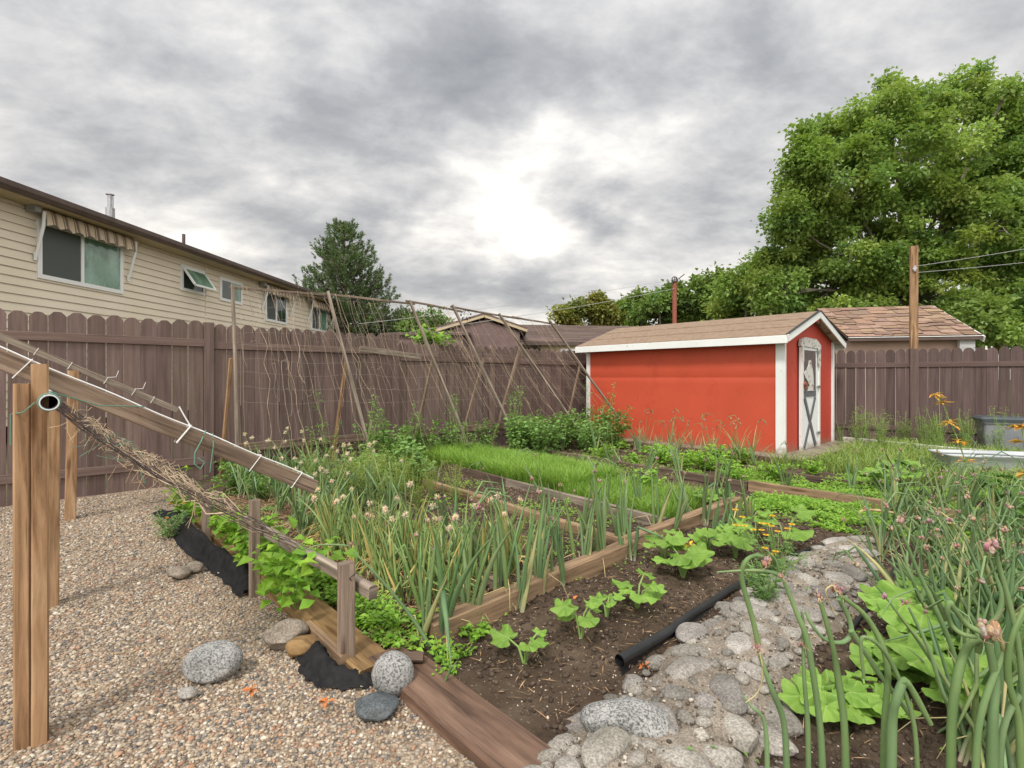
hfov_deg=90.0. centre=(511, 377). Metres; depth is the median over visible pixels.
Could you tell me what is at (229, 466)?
potato plant
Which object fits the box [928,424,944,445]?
tall weed
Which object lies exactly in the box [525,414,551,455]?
raspberry plant
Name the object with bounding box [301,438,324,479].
onion plant
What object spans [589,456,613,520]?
walking onion
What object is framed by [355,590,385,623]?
carrot top
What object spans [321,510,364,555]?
onion plant
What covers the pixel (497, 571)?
walking onion
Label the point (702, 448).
dry onion
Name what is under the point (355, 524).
onion plant
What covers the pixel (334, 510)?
onion plant
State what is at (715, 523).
walking onion
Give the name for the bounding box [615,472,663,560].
walking onion
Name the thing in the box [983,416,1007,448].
tall weed
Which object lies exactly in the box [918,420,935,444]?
tall weed
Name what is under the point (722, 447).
leafy green
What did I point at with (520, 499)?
onion plant
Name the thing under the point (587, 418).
raspberry plant
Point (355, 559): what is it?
onion plant
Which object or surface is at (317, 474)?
onion plant
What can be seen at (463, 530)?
onion plant
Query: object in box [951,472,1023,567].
giant onion
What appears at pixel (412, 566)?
onion plant
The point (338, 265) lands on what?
pine tree
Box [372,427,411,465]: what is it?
raspberry plant
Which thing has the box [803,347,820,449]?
door
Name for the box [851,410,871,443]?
tall weed
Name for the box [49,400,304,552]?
old vine net
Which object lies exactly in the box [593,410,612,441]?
raspberry plant
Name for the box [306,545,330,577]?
carrot top
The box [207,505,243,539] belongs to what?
bean vine
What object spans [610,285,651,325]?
broadleaf tree
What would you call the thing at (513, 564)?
onion plant
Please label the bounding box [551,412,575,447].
raspberry plant
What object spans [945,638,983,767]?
walking onion
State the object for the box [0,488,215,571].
gravel
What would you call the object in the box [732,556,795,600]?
feathery bush
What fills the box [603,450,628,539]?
walking onion
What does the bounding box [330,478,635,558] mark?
ground weeds
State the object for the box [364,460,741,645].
raised bed frame
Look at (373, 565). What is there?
onion plant
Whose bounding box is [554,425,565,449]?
walking onion
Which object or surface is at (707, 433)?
dry onion
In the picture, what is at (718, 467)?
walking onion
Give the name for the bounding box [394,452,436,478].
potato plant
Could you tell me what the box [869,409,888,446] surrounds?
tall weed
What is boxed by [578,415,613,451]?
raspberry plant
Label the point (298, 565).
bean vine
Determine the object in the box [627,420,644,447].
dry onion
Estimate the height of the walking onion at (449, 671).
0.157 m
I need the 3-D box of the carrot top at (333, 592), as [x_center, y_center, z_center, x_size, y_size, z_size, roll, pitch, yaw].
[-0.923,1.119,2.727,0.212,0.183,0.251,-4,1,-37]
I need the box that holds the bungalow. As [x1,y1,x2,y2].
[520,325,637,352]
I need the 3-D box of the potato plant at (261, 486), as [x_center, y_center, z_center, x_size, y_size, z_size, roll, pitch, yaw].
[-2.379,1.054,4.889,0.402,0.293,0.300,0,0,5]
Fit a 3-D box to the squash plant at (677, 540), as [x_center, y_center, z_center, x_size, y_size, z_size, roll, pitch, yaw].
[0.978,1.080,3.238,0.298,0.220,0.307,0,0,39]
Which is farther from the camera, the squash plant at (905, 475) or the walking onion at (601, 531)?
the squash plant at (905, 475)
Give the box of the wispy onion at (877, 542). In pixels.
[833,493,909,565]
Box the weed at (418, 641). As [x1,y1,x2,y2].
[406,629,420,644]
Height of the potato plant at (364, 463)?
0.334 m
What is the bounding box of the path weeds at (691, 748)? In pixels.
[686,553,878,762]
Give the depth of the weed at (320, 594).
2.75 m
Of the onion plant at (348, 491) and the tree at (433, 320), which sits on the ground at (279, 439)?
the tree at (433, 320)
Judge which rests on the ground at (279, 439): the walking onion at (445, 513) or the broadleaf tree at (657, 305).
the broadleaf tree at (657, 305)
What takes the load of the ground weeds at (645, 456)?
on the garden soil
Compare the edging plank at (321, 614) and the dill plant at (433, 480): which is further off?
the dill plant at (433, 480)
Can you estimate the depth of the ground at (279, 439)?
11.24 m
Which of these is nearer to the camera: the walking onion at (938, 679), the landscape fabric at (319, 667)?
the walking onion at (938, 679)
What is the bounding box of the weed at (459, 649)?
[448,641,477,660]
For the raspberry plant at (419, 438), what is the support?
on the garden soil
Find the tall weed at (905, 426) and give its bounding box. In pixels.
[897,411,913,439]
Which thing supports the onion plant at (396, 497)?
on the garden soil
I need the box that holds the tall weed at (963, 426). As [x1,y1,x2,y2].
[958,413,977,446]
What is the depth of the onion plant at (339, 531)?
3.25 m
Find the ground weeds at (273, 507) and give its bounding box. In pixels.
[217,485,442,557]
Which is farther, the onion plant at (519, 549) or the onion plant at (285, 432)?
the onion plant at (285, 432)
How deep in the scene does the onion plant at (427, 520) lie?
3.17 m
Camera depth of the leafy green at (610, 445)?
7.89 m
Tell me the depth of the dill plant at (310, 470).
5.08 m
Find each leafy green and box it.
[589,444,616,458]
[599,442,616,452]
[611,437,629,448]
[622,451,642,462]
[622,462,665,487]
[638,443,654,452]
[644,440,675,464]
[657,445,680,454]
[665,454,686,463]
[673,450,702,471]
[685,449,700,459]
[689,450,727,469]
[698,439,729,460]
[719,457,744,469]
[723,464,750,479]
[725,445,756,463]
[750,461,789,480]
[797,456,825,475]
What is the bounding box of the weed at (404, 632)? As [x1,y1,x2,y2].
[389,622,419,638]
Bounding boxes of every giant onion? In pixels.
[831,500,964,588]
[832,550,1018,767]
[844,492,1023,616]
[847,449,942,550]
[854,469,956,557]
[863,453,1009,562]
[867,450,945,516]
[876,515,1015,596]
[878,462,978,530]
[880,556,1017,767]
[884,508,1023,655]
[888,479,1023,582]
[894,507,1023,607]
[899,500,999,573]
[903,494,1023,616]
[903,502,1023,604]
[904,559,1017,752]
[910,433,978,508]
[911,496,1023,622]
[913,544,1023,678]
[918,526,1023,638]
[925,468,1023,561]
[934,454,994,508]
[935,460,1023,538]
[935,538,1023,635]
[937,532,1023,626]
[939,451,1023,530]
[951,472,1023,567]
[962,460,1023,516]
[963,463,1023,537]
[979,590,1023,702]
[981,461,1021,541]
[992,485,1023,606]
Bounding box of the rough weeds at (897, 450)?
[794,435,1019,484]
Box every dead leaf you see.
[242,685,256,697]
[316,697,333,708]
[638,661,650,668]
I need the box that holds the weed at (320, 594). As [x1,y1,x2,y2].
[314,588,330,600]
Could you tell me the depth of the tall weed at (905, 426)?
8.73 m
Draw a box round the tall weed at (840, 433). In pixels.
[833,424,845,444]
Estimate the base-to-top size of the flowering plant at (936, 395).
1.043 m
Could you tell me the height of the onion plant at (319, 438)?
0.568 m
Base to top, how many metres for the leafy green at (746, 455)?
0.281 m
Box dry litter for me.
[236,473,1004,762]
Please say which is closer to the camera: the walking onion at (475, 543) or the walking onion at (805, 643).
the walking onion at (805, 643)
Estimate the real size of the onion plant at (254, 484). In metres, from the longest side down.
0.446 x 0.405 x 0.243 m
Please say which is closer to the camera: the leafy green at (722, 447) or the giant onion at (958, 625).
the giant onion at (958, 625)
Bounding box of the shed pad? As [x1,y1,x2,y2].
[594,436,857,459]
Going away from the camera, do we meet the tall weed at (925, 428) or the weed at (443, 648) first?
the weed at (443, 648)
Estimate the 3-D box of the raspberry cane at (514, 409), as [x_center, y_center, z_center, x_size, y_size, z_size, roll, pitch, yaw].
[-0.004,0.644,7.721,0.326,1.096,0.458,9,6,6]
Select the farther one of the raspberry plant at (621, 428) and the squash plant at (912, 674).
the raspberry plant at (621, 428)
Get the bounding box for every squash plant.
[490,624,549,664]
[550,598,601,638]
[589,592,624,616]
[611,568,666,608]
[643,529,694,563]
[652,536,714,577]
[687,524,737,550]
[693,489,718,501]
[708,523,756,557]
[730,516,777,538]
[757,504,814,549]
[778,666,879,724]
[832,670,921,719]
[849,628,935,684]
[857,465,890,488]
[857,578,964,656]
[873,624,1016,705]
[874,458,926,488]
[913,576,1014,610]
[943,611,1023,658]
[952,559,1023,603]
[962,472,1023,506]
[986,496,1023,537]
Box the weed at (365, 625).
[356,612,391,630]
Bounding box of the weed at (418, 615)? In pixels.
[404,609,438,631]
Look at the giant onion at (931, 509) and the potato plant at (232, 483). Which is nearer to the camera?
the giant onion at (931, 509)
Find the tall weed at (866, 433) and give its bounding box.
[855,406,875,438]
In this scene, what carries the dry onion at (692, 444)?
on the garden soil
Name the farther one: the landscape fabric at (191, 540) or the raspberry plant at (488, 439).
the raspberry plant at (488, 439)
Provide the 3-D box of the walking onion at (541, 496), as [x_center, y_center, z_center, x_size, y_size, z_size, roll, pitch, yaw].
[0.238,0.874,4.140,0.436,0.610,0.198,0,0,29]
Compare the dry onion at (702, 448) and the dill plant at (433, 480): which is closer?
the dill plant at (433, 480)
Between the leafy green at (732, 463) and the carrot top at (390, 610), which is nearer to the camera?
the carrot top at (390, 610)
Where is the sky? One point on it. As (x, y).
(489, 153)
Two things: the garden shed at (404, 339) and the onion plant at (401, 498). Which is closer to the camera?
the onion plant at (401, 498)
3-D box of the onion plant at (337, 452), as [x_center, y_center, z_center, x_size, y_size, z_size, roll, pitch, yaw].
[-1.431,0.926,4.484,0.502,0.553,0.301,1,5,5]
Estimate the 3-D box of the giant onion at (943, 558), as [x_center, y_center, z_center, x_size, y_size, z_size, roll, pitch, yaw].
[1.946,0.904,2.340,0.375,0.564,0.368,0,0,4]
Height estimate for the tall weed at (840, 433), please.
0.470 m
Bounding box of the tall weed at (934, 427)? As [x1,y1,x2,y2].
[930,413,942,440]
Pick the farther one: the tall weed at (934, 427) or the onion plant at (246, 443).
the tall weed at (934, 427)
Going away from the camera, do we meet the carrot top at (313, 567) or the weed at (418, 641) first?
the weed at (418, 641)
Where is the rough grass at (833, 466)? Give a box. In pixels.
[764,433,1023,489]
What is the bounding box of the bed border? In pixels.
[526,438,1023,528]
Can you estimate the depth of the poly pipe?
2.32 m
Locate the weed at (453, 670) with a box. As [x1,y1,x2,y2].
[431,655,460,674]
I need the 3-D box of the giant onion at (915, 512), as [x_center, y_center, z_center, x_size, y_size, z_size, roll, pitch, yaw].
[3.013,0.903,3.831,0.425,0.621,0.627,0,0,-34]
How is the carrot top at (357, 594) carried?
on the garden soil
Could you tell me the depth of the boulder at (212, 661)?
2.01 m
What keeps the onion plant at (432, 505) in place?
on the garden soil
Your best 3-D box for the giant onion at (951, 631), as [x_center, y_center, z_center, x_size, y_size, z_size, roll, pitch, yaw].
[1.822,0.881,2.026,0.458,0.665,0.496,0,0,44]
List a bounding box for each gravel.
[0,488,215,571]
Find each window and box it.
[36,219,123,293]
[180,264,215,295]
[219,277,242,304]
[264,291,286,324]
[310,305,326,332]
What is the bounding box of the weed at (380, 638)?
[373,633,397,647]
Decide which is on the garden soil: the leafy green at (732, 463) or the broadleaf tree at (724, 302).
the leafy green at (732, 463)
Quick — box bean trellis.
[219,284,620,478]
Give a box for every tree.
[291,216,409,336]
[387,306,421,335]
[393,304,455,335]
[546,289,627,325]
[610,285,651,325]
[620,261,729,325]
[697,253,833,320]
[725,56,1023,348]
[954,278,1023,353]
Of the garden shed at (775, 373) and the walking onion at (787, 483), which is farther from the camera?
the garden shed at (775, 373)
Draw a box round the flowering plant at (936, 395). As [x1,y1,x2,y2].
[929,392,976,479]
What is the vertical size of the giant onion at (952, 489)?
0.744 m
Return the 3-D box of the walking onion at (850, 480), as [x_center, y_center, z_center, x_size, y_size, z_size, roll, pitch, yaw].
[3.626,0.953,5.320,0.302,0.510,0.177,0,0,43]
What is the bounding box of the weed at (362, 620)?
[355,608,380,627]
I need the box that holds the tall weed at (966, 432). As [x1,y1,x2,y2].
[960,417,974,445]
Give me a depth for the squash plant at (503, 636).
2.16 m
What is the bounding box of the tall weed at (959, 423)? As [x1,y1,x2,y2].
[946,410,968,447]
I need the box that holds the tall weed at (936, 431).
[926,408,951,441]
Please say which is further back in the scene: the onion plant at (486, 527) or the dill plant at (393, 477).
the dill plant at (393, 477)
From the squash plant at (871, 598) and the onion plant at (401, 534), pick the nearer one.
the squash plant at (871, 598)
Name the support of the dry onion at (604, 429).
on the garden soil
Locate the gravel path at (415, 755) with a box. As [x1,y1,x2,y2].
[0,487,475,767]
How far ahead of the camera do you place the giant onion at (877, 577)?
2.66 m
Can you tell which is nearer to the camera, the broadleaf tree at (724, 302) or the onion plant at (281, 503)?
the onion plant at (281, 503)
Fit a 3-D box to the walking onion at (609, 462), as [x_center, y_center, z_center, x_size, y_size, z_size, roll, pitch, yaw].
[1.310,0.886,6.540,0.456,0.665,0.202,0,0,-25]
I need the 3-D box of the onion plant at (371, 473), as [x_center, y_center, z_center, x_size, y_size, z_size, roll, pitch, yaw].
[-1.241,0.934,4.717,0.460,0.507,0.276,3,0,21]
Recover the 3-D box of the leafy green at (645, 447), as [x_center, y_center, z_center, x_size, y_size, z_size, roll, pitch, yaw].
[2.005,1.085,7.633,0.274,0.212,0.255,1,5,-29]
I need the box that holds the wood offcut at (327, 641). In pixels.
[306,620,348,664]
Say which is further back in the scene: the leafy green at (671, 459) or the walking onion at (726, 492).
the leafy green at (671, 459)
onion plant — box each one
[226,446,251,498]
[229,463,270,499]
[231,449,260,488]
[238,439,261,493]
[243,433,267,485]
[250,436,287,500]
[253,430,290,484]
[260,456,295,502]
[261,455,300,513]
[265,438,305,504]
[269,426,295,469]
[270,446,313,496]
[278,467,319,527]
[278,469,333,535]
[283,440,310,467]
[287,461,310,521]
[289,451,355,527]
[296,429,331,481]
[297,457,331,497]
[297,487,352,561]
[299,437,321,491]
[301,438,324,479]
[301,478,337,543]
[302,496,345,542]
[303,466,353,543]
[305,469,331,508]
[306,457,354,514]
[308,471,340,516]
[309,487,340,546]
[309,494,341,555]
[313,476,367,539]
[316,442,349,487]
[321,468,369,517]
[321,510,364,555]
[323,445,342,488]
[324,454,351,495]
[325,515,369,573]
[327,488,365,521]
[328,502,379,568]
[330,497,375,564]
[331,448,376,506]
[334,441,377,495]
[337,487,369,535]
[338,493,368,535]
[341,442,378,509]
[342,514,381,578]
[346,486,367,518]
[350,497,387,536]
[354,502,399,578]
[356,500,406,591]
[358,512,387,553]
[361,450,398,503]
[362,442,419,516]
[362,493,388,542]
[362,507,406,574]
[362,507,411,573]
[367,516,406,607]
[371,482,432,545]
[373,500,415,562]
[373,523,417,605]
[374,495,403,538]
[375,481,432,553]
[376,498,398,537]
[376,501,402,546]
[381,502,435,590]
[383,511,433,593]
[384,514,459,612]
[385,458,418,517]
[397,494,433,565]
[401,514,447,567]
[404,524,463,603]
[408,515,455,582]
[408,517,429,553]
[412,502,480,602]
[414,516,447,562]
[422,493,469,557]
[423,491,488,553]
[424,517,486,599]
[436,512,486,584]
[444,515,492,593]
[448,512,485,570]
[449,503,494,562]
[474,508,517,572]
[484,491,529,576]
[487,496,526,554]
[489,496,531,550]
[489,511,528,562]
[508,494,561,566]
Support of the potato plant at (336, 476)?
on the garden soil
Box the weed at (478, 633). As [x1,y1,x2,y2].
[459,613,504,641]
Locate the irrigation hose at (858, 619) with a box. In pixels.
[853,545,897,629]
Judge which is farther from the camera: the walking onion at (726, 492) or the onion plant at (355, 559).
the walking onion at (726, 492)
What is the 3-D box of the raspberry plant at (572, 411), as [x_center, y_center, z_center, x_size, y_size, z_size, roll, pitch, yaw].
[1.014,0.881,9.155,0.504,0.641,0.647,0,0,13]
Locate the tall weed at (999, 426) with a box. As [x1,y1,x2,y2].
[989,409,1007,444]
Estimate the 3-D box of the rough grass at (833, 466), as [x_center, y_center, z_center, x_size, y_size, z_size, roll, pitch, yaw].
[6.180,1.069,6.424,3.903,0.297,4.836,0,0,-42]
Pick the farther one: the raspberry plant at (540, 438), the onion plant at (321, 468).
the raspberry plant at (540, 438)
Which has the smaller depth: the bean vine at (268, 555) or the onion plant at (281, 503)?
the bean vine at (268, 555)
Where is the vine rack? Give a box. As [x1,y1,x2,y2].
[0,333,318,752]
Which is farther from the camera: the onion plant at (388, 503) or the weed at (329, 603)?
the onion plant at (388, 503)
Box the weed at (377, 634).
[361,623,396,641]
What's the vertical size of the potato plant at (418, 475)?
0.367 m
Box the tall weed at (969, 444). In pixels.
[957,417,977,447]
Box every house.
[0,176,391,425]
[435,313,527,348]
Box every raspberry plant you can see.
[358,417,410,464]
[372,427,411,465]
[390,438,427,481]
[395,427,428,457]
[408,413,443,451]
[433,422,462,448]
[467,418,499,447]
[503,415,536,452]
[505,414,534,452]
[515,414,550,452]
[521,409,543,446]
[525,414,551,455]
[538,417,560,446]
[539,419,569,450]
[547,412,580,449]
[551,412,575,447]
[559,409,578,443]
[562,411,583,441]
[572,417,587,449]
[573,418,606,454]
[576,405,600,447]
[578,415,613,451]
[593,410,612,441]
[600,412,618,442]
[605,405,634,447]
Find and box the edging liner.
[620,607,711,675]
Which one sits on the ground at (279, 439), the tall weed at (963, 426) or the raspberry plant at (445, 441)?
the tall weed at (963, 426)
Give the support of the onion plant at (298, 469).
on the garden soil
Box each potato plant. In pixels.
[202,462,248,494]
[214,450,256,477]
[220,459,248,477]
[241,470,268,490]
[243,475,277,501]
[294,454,324,476]
[322,465,359,492]
[329,452,369,484]
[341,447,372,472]
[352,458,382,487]
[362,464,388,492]
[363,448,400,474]
[374,453,417,483]
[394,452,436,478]
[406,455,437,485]
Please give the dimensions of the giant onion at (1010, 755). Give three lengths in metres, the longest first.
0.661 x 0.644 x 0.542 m
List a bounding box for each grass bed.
[410,441,629,492]
[559,471,721,518]
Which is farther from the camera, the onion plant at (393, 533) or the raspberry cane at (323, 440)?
the raspberry cane at (323, 440)
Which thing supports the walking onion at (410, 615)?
on the garden soil
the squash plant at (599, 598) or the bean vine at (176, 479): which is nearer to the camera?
the squash plant at (599, 598)
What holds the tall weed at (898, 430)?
on the ground at (279, 439)
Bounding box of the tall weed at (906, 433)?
[899,418,912,441]
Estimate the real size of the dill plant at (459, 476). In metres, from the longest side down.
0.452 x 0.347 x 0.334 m
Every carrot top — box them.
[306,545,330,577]
[313,570,336,588]
[315,571,362,604]
[355,581,379,610]
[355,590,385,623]
[357,590,415,633]
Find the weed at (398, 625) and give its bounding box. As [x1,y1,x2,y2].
[383,620,406,639]
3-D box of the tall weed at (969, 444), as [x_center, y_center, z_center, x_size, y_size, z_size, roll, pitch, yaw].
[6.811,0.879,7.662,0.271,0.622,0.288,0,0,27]
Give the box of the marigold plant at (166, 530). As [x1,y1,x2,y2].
[147,503,196,537]
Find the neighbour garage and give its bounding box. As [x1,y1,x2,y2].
[815,305,985,424]
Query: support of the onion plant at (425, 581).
on the garden soil
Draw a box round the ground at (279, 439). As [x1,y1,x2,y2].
[6,380,1010,498]
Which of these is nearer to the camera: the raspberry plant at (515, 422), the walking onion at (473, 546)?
the walking onion at (473, 546)
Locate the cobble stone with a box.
[580,697,668,737]
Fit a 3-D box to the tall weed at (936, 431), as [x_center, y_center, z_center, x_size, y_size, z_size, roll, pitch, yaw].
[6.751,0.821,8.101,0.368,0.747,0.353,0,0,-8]
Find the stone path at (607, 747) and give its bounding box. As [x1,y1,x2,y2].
[522,535,886,767]
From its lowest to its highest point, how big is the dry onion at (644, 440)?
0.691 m
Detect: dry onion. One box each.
[598,408,616,444]
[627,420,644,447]
[637,408,653,442]
[653,420,664,450]
[663,409,687,445]
[663,417,683,451]
[674,423,691,453]
[675,416,706,450]
[694,423,707,453]
[701,413,718,451]
[709,420,730,451]
[722,420,750,458]
[725,415,748,457]
[728,425,751,463]
[746,419,771,460]
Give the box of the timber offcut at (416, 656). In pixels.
[388,651,424,662]
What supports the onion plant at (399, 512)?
on the garden soil
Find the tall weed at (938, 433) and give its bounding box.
[930,419,946,444]
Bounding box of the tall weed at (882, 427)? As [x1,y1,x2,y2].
[872,415,891,440]
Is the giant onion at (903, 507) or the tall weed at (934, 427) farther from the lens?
the tall weed at (934, 427)
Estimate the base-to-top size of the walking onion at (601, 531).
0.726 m
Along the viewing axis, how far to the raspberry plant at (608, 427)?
8.99 m
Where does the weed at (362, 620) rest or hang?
on the garden soil
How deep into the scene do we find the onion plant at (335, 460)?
5.30 m
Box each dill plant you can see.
[291,438,334,493]
[329,452,360,487]
[333,444,365,506]
[352,444,386,501]
[356,445,388,469]
[358,462,389,511]
[362,450,388,489]
[377,458,408,500]
[381,455,416,494]
[385,446,415,491]
[395,459,430,511]
[414,454,443,497]
[441,460,471,500]
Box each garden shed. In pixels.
[380,332,470,346]
[575,310,846,454]
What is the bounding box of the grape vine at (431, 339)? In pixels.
[405,323,456,345]
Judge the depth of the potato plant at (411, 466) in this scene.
5.51 m
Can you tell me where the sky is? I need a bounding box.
[0,0,1023,379]
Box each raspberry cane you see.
[305,389,344,466]
[350,395,386,455]
[366,410,385,450]
[393,400,418,443]
[444,394,460,443]
[449,394,480,450]
[505,386,525,446]
[516,392,533,438]
[571,381,598,426]
[597,380,616,428]
[598,393,614,435]
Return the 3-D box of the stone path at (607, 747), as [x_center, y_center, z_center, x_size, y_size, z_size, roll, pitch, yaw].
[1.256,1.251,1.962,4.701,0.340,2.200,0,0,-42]
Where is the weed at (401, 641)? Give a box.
[386,631,426,650]
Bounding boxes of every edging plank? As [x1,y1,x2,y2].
[194,517,384,673]
[368,642,555,767]
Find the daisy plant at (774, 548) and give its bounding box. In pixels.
[732,509,811,577]
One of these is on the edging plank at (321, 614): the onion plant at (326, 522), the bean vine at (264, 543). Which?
the bean vine at (264, 543)
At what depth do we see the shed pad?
8.01 m
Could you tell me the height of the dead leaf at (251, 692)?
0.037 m
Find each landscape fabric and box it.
[152,509,248,595]
[296,640,372,689]
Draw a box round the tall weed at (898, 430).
[892,415,905,441]
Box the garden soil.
[182,436,1022,767]
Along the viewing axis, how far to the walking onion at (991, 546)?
1.20 m
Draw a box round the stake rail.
[201,497,376,657]
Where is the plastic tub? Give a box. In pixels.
[928,449,1023,476]
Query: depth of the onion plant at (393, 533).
3.11 m
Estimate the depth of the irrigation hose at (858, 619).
2.56 m
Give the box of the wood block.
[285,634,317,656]
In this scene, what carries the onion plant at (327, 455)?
on the garden soil
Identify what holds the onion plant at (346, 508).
on the garden soil
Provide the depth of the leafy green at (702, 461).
6.54 m
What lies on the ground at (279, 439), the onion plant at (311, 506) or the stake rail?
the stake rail
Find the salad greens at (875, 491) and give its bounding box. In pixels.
[671,453,1020,509]
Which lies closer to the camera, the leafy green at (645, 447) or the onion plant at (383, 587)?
the onion plant at (383, 587)
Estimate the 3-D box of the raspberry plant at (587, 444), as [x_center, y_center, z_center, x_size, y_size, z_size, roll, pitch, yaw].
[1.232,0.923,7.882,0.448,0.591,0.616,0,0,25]
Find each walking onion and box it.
[304,540,430,647]
[402,531,450,647]
[419,466,456,537]
[432,487,518,662]
[436,481,514,622]
[442,507,483,562]
[443,494,489,557]
[444,664,452,680]
[459,500,492,573]
[467,461,508,523]
[471,475,533,600]
[484,488,541,612]
[514,497,568,597]
[515,448,565,513]
[531,489,575,551]
[544,483,580,552]
[550,501,566,585]
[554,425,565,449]
[556,478,601,564]
[571,458,619,539]
[574,456,606,576]
[586,420,600,453]
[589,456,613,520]
[596,421,622,470]
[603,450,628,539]
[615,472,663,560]
[618,415,640,451]
[630,464,644,502]
[632,456,673,524]
[637,438,661,474]
[658,449,692,513]
[667,433,693,474]
[672,471,692,535]
[695,447,750,500]
[701,451,724,525]
[711,491,751,539]
[714,438,735,486]
[717,549,825,767]
[719,479,747,534]
[739,475,768,523]
[739,549,789,767]
[747,437,755,465]
[769,442,798,485]
[804,583,909,767]
[812,588,849,767]
[843,444,878,490]
[859,635,932,767]
[883,448,902,500]
[891,494,966,732]
[899,597,947,707]
[944,576,1023,767]
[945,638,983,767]
[971,531,1023,767]
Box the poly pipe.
[615,543,822,666]
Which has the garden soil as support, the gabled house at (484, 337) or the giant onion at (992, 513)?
the giant onion at (992, 513)
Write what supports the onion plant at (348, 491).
on the garden soil
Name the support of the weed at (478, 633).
on the garden soil
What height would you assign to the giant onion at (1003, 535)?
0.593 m
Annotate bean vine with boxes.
[155,465,195,500]
[166,485,191,510]
[168,493,196,519]
[186,482,224,522]
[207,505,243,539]
[213,511,248,551]
[228,516,273,561]
[236,515,358,612]
[245,511,303,575]
[251,544,287,583]
[262,529,318,602]
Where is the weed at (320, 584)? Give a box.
[312,576,333,588]
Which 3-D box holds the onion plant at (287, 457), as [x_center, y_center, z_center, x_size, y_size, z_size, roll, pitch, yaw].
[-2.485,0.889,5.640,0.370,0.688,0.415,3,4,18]
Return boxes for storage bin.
[971,415,1023,450]
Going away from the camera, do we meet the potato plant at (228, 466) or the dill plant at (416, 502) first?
the dill plant at (416, 502)
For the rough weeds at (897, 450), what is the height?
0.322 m
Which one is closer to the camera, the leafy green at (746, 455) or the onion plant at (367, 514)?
the onion plant at (367, 514)
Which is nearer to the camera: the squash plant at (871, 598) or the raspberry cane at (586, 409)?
the squash plant at (871, 598)
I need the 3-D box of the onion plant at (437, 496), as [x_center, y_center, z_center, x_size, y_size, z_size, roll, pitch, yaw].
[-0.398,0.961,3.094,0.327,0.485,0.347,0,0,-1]
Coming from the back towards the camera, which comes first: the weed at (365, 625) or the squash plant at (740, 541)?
the squash plant at (740, 541)
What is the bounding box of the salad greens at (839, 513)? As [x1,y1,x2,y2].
[732,490,1013,558]
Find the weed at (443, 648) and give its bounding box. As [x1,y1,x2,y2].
[425,631,457,666]
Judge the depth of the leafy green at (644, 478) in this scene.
5.14 m
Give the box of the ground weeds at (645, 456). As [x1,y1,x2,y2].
[549,445,810,480]
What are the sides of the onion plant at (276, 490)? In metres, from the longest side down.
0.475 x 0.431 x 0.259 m
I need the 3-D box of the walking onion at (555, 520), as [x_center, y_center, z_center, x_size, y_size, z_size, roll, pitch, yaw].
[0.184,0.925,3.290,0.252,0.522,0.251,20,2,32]
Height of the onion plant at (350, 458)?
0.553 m
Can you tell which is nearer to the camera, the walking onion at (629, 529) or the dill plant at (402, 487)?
the walking onion at (629, 529)
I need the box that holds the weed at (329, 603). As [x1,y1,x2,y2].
[320,597,336,605]
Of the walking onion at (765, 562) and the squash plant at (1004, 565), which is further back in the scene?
the squash plant at (1004, 565)
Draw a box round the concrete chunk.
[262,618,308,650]
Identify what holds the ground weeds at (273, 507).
on the garden soil
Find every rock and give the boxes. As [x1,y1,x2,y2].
[167,566,191,578]
[177,686,197,698]
[185,561,203,573]
[355,692,398,720]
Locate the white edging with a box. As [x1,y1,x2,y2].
[843,437,996,450]
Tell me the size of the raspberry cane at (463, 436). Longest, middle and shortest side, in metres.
0.986 x 0.396 x 0.319 m
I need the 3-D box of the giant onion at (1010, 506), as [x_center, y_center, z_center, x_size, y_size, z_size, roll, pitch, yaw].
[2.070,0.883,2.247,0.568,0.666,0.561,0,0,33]
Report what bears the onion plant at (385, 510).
on the garden soil
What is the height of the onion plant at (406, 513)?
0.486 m
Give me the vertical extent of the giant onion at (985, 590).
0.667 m
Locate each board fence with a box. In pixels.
[0,308,585,506]
[834,346,1023,448]
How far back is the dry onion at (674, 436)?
8.14 m
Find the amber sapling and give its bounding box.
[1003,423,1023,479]
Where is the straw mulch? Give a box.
[214,485,520,646]
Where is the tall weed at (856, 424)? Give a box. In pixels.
[846,408,865,447]
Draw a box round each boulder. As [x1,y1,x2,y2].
[181,640,242,683]
[371,650,413,696]
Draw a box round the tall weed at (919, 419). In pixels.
[914,408,928,443]
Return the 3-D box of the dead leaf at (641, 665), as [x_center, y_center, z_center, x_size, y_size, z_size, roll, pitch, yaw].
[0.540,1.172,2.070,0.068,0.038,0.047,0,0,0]

